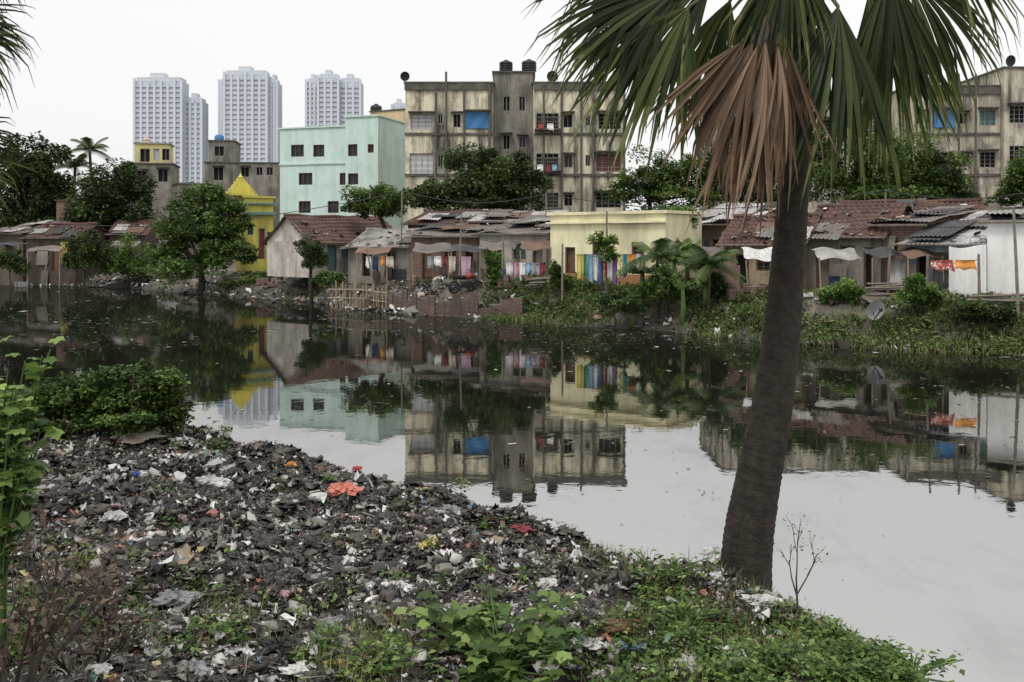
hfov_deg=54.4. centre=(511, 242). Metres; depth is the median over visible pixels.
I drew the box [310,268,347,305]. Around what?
bank shrub
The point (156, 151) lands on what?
window
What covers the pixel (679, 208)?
creeper
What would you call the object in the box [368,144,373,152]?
window
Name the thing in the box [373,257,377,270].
hanging cloth
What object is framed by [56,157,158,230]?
broadleaf tree
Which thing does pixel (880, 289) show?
timber pile
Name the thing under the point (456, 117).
window
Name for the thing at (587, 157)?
window
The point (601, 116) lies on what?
window
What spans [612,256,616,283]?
hanging cloth
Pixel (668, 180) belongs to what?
broadleaf tree
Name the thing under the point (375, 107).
water tank
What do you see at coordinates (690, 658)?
plastic bag
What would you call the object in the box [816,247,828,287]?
door
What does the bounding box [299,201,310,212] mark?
window
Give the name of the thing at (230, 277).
timber pile
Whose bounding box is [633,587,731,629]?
weed plant
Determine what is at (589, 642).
plastic sheet
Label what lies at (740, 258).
door
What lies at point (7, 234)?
shanty house
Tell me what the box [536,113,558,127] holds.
window
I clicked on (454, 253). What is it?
window
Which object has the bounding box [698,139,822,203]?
broadleaf tree
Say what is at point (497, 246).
awning
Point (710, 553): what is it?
sack
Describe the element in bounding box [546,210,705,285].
house
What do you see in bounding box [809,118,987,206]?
broadleaf tree
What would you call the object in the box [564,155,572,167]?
window
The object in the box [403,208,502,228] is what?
shanty house
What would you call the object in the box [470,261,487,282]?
leaning sheet
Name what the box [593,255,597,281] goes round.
hanging cloth
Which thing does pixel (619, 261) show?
hanging cloth
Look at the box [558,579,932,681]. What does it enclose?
ground weeds
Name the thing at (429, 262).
hanging cloth
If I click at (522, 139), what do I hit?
window
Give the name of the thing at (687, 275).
banana plant
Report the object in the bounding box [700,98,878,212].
apartment block
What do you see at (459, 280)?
wooden pole
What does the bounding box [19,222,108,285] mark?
shanty house
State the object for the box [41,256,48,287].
wooden pole
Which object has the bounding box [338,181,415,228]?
broadleaf tree
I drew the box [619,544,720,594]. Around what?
weed plant
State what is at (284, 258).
shanty house
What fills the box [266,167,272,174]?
window
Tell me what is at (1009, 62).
satellite dish
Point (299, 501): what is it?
sodden bundles
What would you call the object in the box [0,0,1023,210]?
sky
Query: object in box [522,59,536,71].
water tank
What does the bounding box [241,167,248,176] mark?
window
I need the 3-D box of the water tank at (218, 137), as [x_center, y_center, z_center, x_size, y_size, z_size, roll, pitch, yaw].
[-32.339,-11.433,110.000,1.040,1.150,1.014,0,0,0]
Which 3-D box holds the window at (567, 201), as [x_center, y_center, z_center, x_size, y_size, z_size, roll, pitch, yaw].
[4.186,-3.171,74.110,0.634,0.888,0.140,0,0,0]
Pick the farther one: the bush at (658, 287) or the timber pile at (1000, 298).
the bush at (658, 287)
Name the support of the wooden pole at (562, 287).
on the ground at (814, 307)
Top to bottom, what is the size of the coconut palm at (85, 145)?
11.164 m
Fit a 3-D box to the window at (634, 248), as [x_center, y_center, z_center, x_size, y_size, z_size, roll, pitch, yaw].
[5.029,0.270,39.466,0.547,0.608,0.140,0,0,38]
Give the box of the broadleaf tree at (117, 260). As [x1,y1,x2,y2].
[97,232,160,286]
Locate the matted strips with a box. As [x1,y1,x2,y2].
[0,425,804,681]
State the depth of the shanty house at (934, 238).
33.34 m
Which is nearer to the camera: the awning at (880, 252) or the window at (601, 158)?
the awning at (880, 252)
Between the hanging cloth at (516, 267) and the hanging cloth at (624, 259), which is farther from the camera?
the hanging cloth at (516, 267)
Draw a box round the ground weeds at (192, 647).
[4,423,594,681]
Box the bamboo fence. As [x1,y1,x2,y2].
[327,281,387,309]
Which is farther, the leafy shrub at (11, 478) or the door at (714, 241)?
the door at (714, 241)
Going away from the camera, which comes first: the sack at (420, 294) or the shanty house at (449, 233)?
the sack at (420, 294)
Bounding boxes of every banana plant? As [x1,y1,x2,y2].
[617,288,641,326]
[621,261,670,311]
[651,242,690,313]
[671,273,706,324]
[675,238,701,299]
[677,251,727,308]
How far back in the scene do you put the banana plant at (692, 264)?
34.33 m
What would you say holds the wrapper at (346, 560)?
on the rubbish heap
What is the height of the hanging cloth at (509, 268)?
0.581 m
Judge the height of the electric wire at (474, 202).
0.677 m
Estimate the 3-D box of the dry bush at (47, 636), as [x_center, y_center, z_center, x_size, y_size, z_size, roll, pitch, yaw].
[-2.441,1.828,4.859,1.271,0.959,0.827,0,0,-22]
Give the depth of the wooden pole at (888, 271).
32.97 m
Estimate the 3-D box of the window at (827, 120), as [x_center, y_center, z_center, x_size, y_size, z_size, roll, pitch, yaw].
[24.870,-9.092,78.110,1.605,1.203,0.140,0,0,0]
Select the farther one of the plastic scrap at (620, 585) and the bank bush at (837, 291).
the bank bush at (837, 291)
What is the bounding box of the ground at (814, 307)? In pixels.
[0,263,1023,681]
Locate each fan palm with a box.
[0,0,41,229]
[523,0,1023,593]
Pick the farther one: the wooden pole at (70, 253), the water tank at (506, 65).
the water tank at (506, 65)
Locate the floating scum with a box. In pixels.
[0,291,1020,578]
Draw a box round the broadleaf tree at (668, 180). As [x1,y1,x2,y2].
[594,144,737,209]
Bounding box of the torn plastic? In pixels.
[2,409,829,681]
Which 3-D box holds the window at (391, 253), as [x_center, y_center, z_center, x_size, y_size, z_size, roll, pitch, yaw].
[-5.913,0.630,49.073,0.585,0.504,0.140,0,0,24]
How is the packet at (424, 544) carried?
on the rubbish heap
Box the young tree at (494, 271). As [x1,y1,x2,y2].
[483,247,502,285]
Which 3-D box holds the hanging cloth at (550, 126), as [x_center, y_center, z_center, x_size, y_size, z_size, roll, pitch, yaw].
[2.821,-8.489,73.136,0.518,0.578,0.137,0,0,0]
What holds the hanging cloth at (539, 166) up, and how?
hanging from the apartment block at (503, 112)
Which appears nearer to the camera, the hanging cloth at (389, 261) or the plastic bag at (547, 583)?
the plastic bag at (547, 583)
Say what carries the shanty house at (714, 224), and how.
on the ground at (814, 307)
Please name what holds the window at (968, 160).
in the apartment block at (992, 142)
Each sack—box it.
[418,292,424,297]
[702,545,721,561]
[739,593,782,605]
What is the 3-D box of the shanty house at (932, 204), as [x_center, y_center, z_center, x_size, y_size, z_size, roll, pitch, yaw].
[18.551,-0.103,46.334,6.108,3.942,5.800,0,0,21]
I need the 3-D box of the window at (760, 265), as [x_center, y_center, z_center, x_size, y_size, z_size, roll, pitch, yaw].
[9.451,0.734,37.323,0.548,0.638,0.140,0,0,30]
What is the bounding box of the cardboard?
[601,618,636,633]
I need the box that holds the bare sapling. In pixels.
[765,513,828,617]
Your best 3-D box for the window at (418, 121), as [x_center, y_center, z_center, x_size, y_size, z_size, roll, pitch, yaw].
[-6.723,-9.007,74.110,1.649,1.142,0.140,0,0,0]
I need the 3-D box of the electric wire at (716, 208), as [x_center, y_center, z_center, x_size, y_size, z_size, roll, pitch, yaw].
[7.922,-1.868,42.500,15.507,0.892,0.036,0,0,35]
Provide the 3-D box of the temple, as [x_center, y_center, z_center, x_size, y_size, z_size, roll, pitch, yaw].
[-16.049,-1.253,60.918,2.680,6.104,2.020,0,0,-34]
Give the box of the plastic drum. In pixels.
[828,276,839,288]
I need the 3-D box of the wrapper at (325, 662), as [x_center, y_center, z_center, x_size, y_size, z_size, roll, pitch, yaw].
[-0.986,2.321,5.511,0.140,0.044,0.092,-2,1,-7]
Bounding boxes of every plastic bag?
[86,662,108,673]
[147,589,201,606]
[185,658,209,677]
[327,481,362,496]
[391,580,408,587]
[439,504,459,513]
[537,578,557,587]
[592,664,620,680]
[673,654,701,672]
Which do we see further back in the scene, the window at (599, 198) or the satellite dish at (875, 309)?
the window at (599, 198)
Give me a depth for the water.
16.35 m
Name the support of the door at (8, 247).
in the shanty house at (7, 234)
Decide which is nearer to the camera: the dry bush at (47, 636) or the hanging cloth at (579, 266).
the dry bush at (47, 636)
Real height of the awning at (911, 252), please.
1.717 m
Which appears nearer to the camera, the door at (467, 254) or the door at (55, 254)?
the door at (467, 254)
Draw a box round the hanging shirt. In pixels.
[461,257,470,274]
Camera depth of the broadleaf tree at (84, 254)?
65.69 m
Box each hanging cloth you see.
[61,242,66,256]
[365,257,371,268]
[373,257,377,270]
[380,257,384,265]
[386,257,393,268]
[427,256,432,268]
[434,256,441,266]
[442,256,446,266]
[449,256,455,273]
[506,262,512,275]
[514,262,518,278]
[519,262,524,279]
[526,262,531,273]
[532,262,539,274]
[537,164,542,170]
[540,262,545,276]
[545,164,550,172]
[547,123,553,130]
[552,164,556,170]
[577,254,582,278]
[583,254,587,279]
[588,254,592,282]
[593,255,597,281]
[598,255,600,283]
[603,255,606,279]
[607,261,611,279]
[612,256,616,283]
[617,254,621,276]
[622,254,627,278]
[627,254,634,264]
[931,260,954,271]
[955,260,976,269]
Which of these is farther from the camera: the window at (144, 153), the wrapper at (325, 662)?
the window at (144, 153)
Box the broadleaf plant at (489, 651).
[393,583,585,681]
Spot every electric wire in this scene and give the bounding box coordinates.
[54,192,400,225]
[403,191,544,202]
[547,190,884,209]
[886,191,1023,198]
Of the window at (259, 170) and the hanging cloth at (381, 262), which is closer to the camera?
the hanging cloth at (381, 262)
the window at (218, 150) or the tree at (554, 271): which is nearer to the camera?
the tree at (554, 271)
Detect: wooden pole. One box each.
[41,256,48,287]
[66,223,73,286]
[366,249,374,295]
[401,189,402,240]
[458,215,461,283]
[502,242,504,274]
[545,192,546,222]
[549,247,551,276]
[561,244,563,304]
[605,211,607,293]
[720,232,723,269]
[886,243,891,292]
[926,254,928,305]
[977,254,980,294]
[1012,210,1019,321]
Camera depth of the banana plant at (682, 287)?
33.83 m
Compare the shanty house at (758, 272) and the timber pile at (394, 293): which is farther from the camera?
the timber pile at (394, 293)
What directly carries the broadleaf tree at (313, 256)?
on the ground at (814, 307)
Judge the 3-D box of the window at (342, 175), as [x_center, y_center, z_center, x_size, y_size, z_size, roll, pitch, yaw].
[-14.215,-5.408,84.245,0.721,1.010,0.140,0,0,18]
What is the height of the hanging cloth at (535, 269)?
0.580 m
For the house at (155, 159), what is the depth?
97.91 m
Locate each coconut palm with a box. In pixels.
[53,153,97,189]
[70,137,115,176]
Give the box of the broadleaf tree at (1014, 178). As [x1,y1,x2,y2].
[987,143,1023,206]
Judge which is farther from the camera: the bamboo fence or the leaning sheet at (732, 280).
the bamboo fence
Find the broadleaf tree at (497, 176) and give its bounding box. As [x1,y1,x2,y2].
[405,140,555,211]
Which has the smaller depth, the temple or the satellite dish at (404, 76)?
the temple
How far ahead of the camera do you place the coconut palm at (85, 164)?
83.86 m
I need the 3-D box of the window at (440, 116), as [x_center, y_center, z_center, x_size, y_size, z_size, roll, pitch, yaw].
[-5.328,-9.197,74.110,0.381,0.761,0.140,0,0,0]
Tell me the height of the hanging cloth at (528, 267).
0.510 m
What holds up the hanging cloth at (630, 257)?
hanging from the washing line
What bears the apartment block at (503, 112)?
on the ground at (814, 307)
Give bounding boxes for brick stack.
[256,277,284,286]
[364,295,400,307]
[498,274,531,287]
[726,283,767,299]
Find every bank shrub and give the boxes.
[213,269,277,289]
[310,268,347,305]
[589,289,647,329]
[945,297,1015,325]
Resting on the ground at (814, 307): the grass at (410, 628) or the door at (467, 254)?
the grass at (410, 628)
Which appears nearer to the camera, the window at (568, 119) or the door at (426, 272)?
the door at (426, 272)
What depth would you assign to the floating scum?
27.18 m
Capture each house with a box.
[0,220,70,284]
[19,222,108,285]
[104,219,159,272]
[121,134,180,218]
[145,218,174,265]
[171,183,205,257]
[203,140,279,262]
[260,213,392,277]
[340,228,418,283]
[369,108,404,121]
[402,222,500,281]
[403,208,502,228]
[467,209,568,224]
[470,215,549,281]
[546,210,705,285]
[702,202,776,273]
[715,212,822,290]
[808,202,913,291]
[841,197,984,210]
[866,205,987,282]
[891,210,991,295]
[976,206,1023,297]
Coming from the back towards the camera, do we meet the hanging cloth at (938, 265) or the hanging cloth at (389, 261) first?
the hanging cloth at (389, 261)
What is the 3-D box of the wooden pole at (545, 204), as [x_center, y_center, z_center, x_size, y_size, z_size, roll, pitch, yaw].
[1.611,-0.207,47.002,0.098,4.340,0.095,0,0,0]
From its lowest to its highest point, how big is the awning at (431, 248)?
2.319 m
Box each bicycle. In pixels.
[388,275,427,293]
[413,275,451,298]
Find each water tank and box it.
[214,134,223,139]
[370,104,381,110]
[499,60,512,70]
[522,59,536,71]
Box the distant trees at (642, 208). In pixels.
[99,181,699,216]
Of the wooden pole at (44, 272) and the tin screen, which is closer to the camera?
the tin screen
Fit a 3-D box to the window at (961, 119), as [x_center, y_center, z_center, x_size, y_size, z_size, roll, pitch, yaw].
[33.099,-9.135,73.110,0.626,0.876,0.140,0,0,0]
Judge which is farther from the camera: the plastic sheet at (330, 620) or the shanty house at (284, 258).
the shanty house at (284, 258)
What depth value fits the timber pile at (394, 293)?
45.37 m
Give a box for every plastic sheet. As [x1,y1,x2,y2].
[195,476,231,487]
[252,639,305,656]
[278,660,316,676]
[317,615,344,627]
[542,520,578,530]
[581,635,615,649]
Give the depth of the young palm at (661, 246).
35.10 m
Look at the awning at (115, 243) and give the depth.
69.53 m
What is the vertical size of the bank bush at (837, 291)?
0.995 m
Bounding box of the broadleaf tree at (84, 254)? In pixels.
[59,229,108,287]
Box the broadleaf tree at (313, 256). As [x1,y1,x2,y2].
[292,234,331,303]
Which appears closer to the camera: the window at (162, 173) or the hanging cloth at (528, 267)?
the hanging cloth at (528, 267)
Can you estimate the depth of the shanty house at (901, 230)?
35.44 m
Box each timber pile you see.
[224,275,264,283]
[374,290,409,300]
[525,277,550,287]
[865,282,929,295]
[966,293,1023,309]
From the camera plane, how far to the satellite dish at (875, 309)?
29.87 m
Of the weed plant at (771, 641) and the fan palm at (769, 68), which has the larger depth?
the fan palm at (769, 68)
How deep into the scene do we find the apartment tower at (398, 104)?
701.40 m
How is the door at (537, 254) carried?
in the shanty house at (518, 230)
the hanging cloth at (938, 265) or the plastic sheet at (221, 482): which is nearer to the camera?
the plastic sheet at (221, 482)
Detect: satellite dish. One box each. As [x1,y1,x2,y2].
[400,72,409,80]
[547,71,557,80]
[867,300,884,329]
[1006,55,1015,65]
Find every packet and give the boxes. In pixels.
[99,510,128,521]
[279,589,289,597]
[418,540,434,547]
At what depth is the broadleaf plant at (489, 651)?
5.92 m
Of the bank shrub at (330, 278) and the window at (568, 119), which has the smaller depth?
the bank shrub at (330, 278)
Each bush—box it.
[0,247,32,287]
[0,357,195,438]
[0,507,148,681]
[0,566,159,673]
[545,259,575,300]
[634,262,696,320]
[691,564,755,631]
[698,271,735,300]
[816,277,867,304]
[893,272,944,316]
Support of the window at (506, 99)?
in the apartment block at (503, 112)
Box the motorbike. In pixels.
[448,269,482,293]
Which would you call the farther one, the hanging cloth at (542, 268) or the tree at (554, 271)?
the hanging cloth at (542, 268)
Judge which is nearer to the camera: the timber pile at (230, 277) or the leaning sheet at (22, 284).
the timber pile at (230, 277)
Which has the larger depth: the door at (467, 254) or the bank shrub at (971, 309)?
the door at (467, 254)
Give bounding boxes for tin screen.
[949,245,985,296]
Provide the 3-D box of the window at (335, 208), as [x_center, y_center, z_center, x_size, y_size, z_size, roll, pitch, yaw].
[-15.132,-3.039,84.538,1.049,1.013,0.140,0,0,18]
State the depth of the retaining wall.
40.25 m
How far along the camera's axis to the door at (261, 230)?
60.74 m
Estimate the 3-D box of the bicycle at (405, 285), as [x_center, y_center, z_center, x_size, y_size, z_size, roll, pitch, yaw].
[-4.580,1.964,43.800,1.734,1.041,0.567,0,0,-9]
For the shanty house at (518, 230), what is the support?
on the ground at (814, 307)
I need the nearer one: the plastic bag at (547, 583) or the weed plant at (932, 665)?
the weed plant at (932, 665)
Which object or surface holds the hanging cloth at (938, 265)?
hanging from the washing line
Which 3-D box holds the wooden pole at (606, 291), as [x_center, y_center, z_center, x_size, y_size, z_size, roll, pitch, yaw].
[3.615,0.569,38.002,0.098,3.547,0.095,0,0,0]
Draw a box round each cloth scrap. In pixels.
[109,430,164,443]
[507,524,534,531]
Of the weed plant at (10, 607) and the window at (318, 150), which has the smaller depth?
the weed plant at (10, 607)
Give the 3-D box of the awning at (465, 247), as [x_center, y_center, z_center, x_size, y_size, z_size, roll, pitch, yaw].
[-1.938,0.932,45.000,1.677,1.780,1.200,0,0,0]
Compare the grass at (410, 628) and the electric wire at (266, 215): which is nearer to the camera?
the grass at (410, 628)
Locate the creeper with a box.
[650,204,699,228]
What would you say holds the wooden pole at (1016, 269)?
on the ground at (814, 307)
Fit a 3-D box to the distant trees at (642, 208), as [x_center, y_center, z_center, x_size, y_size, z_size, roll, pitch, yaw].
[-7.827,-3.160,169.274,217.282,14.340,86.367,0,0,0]
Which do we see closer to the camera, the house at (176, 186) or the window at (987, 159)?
the window at (987, 159)
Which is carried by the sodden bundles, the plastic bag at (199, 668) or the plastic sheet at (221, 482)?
the plastic bag at (199, 668)
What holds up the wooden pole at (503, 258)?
on the ground at (814, 307)
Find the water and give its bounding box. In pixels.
[0,285,1023,681]
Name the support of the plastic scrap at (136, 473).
on the rubbish heap
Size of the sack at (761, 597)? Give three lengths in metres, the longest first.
0.334 x 0.192 x 0.075 m
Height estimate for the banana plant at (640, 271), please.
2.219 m
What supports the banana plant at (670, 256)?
on the ground at (814, 307)
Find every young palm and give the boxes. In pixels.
[608,237,701,318]
[670,243,749,311]
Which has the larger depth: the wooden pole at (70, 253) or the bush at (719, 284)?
the wooden pole at (70, 253)
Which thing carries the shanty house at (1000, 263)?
on the ground at (814, 307)
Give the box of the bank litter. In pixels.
[30,268,1023,355]
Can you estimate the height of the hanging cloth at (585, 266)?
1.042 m
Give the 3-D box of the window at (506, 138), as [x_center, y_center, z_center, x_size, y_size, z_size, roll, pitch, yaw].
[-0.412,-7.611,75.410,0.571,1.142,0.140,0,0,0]
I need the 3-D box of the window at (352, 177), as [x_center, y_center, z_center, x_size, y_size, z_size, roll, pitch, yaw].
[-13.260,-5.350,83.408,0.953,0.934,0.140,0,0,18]
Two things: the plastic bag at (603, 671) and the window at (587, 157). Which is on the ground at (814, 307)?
the plastic bag at (603, 671)
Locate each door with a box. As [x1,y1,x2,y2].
[5,244,13,268]
[52,244,60,270]
[259,228,264,258]
[328,245,336,270]
[362,253,371,275]
[422,253,431,279]
[465,251,473,272]
[487,250,501,278]
[533,249,542,276]
[565,247,574,272]
[712,239,723,263]
[736,254,748,283]
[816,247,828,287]
[864,247,873,287]
[917,256,925,281]
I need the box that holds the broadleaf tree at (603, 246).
[585,230,619,291]
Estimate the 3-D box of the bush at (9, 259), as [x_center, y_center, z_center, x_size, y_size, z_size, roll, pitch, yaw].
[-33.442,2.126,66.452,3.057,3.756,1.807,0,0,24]
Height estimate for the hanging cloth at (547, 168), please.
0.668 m
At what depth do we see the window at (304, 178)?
85.39 m
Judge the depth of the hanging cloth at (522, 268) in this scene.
41.56 m
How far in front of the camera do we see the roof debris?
39.19 m
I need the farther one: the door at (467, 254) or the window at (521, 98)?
the window at (521, 98)
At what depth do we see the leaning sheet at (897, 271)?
33.85 m
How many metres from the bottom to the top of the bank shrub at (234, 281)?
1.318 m
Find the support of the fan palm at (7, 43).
on the ground at (814, 307)
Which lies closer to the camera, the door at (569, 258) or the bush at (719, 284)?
the bush at (719, 284)
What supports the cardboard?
on the ground at (814, 307)
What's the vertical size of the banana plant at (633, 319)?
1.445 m
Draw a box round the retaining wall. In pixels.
[388,289,521,317]
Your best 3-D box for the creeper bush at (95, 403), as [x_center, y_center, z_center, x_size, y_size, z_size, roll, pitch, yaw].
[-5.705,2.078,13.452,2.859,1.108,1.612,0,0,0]
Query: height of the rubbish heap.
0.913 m
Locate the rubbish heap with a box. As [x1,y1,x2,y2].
[0,420,809,681]
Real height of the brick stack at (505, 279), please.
0.536 m
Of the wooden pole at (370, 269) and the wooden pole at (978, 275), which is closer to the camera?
the wooden pole at (978, 275)
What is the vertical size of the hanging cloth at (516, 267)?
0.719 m
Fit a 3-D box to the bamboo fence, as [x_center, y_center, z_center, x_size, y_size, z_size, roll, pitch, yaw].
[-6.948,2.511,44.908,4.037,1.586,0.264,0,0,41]
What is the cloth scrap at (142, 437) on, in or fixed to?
on the rubbish heap
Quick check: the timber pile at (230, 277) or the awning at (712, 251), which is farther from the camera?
the timber pile at (230, 277)
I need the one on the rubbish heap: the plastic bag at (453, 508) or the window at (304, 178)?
the plastic bag at (453, 508)
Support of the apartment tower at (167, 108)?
on the ground at (814, 307)
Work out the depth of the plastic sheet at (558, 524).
9.38 m
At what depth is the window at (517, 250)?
44.44 m
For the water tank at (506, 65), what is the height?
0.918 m
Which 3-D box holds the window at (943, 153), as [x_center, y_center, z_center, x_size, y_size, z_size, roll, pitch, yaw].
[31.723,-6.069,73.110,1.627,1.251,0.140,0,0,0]
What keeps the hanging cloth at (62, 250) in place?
hanging from the awning at (52, 248)
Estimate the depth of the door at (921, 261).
33.72 m
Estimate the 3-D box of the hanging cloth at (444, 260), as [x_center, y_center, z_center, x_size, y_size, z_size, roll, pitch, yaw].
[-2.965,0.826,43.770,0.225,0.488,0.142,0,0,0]
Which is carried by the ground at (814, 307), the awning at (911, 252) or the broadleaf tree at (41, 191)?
the broadleaf tree at (41, 191)
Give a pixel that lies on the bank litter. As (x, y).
(841, 344)
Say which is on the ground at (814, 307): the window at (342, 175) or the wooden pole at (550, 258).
the wooden pole at (550, 258)
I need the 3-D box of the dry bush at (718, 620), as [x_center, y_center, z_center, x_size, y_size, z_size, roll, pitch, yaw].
[1.480,2.476,6.831,0.434,0.404,0.650,0,0,36]
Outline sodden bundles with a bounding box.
[0,421,822,681]
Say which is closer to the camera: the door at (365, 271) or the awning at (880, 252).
the awning at (880, 252)
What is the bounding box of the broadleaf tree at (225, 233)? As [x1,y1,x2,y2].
[137,179,260,292]
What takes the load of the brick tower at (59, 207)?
on the ground at (814, 307)
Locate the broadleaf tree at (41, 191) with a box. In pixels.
[0,130,77,227]
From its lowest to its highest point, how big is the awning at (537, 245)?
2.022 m
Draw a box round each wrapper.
[322,657,342,667]
[340,555,355,565]
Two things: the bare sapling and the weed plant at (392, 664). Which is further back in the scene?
the bare sapling
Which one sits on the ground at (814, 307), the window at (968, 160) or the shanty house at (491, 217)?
the shanty house at (491, 217)
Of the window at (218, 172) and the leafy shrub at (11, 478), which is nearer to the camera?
the leafy shrub at (11, 478)
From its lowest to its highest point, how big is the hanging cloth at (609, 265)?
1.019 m
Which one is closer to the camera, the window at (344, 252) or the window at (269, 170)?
the window at (344, 252)
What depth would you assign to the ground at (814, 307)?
10.11 m
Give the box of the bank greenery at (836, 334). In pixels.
[156,272,1023,354]
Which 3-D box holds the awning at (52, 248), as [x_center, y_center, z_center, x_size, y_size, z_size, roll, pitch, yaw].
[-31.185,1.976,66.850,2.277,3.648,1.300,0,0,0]
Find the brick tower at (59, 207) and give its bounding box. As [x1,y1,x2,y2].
[54,199,75,222]
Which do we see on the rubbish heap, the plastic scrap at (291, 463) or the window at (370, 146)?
the plastic scrap at (291, 463)
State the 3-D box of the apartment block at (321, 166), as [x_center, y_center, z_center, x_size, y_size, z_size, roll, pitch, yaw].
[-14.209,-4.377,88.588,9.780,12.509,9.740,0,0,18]
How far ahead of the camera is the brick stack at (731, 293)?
34.01 m
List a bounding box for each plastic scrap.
[131,471,140,476]
[284,461,296,467]
[352,466,362,470]
[615,581,637,588]
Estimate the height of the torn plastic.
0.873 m
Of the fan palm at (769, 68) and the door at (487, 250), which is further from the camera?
the door at (487, 250)
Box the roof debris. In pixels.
[8,203,1023,244]
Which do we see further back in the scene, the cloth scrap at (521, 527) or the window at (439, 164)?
the window at (439, 164)
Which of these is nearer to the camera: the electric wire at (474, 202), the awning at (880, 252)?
the awning at (880, 252)
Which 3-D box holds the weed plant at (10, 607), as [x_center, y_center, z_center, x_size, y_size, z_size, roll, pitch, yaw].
[-2.884,2.275,6.195,0.600,0.339,0.456,0,0,0]
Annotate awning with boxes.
[0,242,26,286]
[27,245,61,287]
[109,241,140,278]
[355,246,391,289]
[411,242,451,288]
[450,244,486,282]
[478,241,516,284]
[520,240,549,261]
[699,245,723,276]
[741,247,771,283]
[811,247,860,289]
[860,247,906,291]
[897,247,945,294]
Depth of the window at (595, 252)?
40.73 m
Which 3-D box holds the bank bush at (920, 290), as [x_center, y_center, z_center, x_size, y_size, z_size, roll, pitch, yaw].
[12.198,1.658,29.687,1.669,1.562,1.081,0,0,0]
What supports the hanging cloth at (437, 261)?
hanging from the washing line
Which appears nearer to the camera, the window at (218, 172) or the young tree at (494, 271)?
the young tree at (494, 271)
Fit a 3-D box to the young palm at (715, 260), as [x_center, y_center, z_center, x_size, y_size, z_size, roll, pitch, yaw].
[6.791,1.331,33.895,2.563,2.628,2.551,0,0,-19]
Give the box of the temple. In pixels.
[226,172,275,271]
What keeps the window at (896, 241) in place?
in the shanty house at (901, 230)
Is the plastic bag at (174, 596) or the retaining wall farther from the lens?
the retaining wall
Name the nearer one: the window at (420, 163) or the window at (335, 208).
the window at (420, 163)
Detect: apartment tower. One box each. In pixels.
[133,73,207,182]
[218,66,281,161]
[305,70,363,126]
[391,99,404,108]
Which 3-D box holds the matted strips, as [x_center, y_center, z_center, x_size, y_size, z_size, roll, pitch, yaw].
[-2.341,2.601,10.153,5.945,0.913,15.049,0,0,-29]
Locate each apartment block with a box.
[278,115,404,228]
[404,71,626,228]
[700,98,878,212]
[879,66,1023,210]
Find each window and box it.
[137,170,146,181]
[140,149,149,161]
[154,149,158,160]
[158,169,167,181]
[162,149,169,160]
[213,167,223,180]
[214,146,223,155]
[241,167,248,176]
[247,223,252,234]
[256,167,262,174]
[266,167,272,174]
[291,145,303,156]
[299,173,311,184]
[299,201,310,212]
[313,145,323,156]
[328,201,338,212]
[340,173,345,184]
[341,248,347,257]
[348,144,356,155]
[348,173,357,184]
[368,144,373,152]
[386,251,395,260]
[410,153,432,173]
[411,114,432,128]
[438,114,442,123]
[438,155,442,166]
[444,246,456,260]
[453,114,460,127]
[503,96,509,110]
[503,135,509,149]
[512,244,525,258]
[519,96,524,110]
[519,136,525,147]
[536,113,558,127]
[536,153,558,169]
[536,193,558,206]
[563,114,572,127]
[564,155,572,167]
[564,194,572,205]
[585,116,589,125]
[585,155,589,165]
[593,243,601,254]
[596,153,620,171]
[596,193,620,207]
[598,113,620,128]
[632,242,642,256]
[756,259,770,270]
[820,119,828,132]
[840,245,854,260]
[893,240,897,255]
[934,152,954,167]
[960,112,966,123]
[963,153,969,165]
[980,110,995,125]
[980,152,995,167]
[1009,105,1023,122]
[1009,146,1023,163]
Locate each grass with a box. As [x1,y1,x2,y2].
[7,540,921,681]
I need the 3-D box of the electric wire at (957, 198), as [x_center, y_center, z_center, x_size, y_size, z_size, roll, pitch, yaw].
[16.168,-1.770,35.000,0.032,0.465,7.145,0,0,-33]
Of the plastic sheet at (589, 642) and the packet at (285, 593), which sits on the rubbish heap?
the packet at (285, 593)
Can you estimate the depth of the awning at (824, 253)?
34.71 m
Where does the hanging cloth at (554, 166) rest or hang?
hanging from the apartment block at (503, 112)
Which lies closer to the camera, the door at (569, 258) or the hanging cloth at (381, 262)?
the door at (569, 258)
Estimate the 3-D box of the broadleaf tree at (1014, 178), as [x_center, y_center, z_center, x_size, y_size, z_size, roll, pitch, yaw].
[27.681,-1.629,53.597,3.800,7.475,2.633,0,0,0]
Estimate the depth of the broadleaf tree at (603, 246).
37.18 m
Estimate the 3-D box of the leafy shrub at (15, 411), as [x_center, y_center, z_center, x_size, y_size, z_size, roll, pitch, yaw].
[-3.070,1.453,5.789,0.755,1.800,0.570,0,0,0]
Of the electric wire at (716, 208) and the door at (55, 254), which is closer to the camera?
the electric wire at (716, 208)
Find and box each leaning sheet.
[15,282,26,286]
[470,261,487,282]
[712,265,739,288]
[890,260,915,282]
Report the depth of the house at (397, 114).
102.64 m
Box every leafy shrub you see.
[0,335,64,635]
[0,423,45,645]
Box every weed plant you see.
[7,578,100,627]
[183,610,251,641]
[340,620,435,675]
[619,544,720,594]
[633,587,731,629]
[720,624,815,674]
[864,635,968,681]
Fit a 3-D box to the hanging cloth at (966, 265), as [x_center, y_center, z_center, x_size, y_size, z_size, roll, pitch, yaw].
[13.472,0.663,29.586,0.626,0.310,0.139,0,0,0]
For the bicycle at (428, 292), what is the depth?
42.59 m
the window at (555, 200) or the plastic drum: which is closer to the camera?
the plastic drum

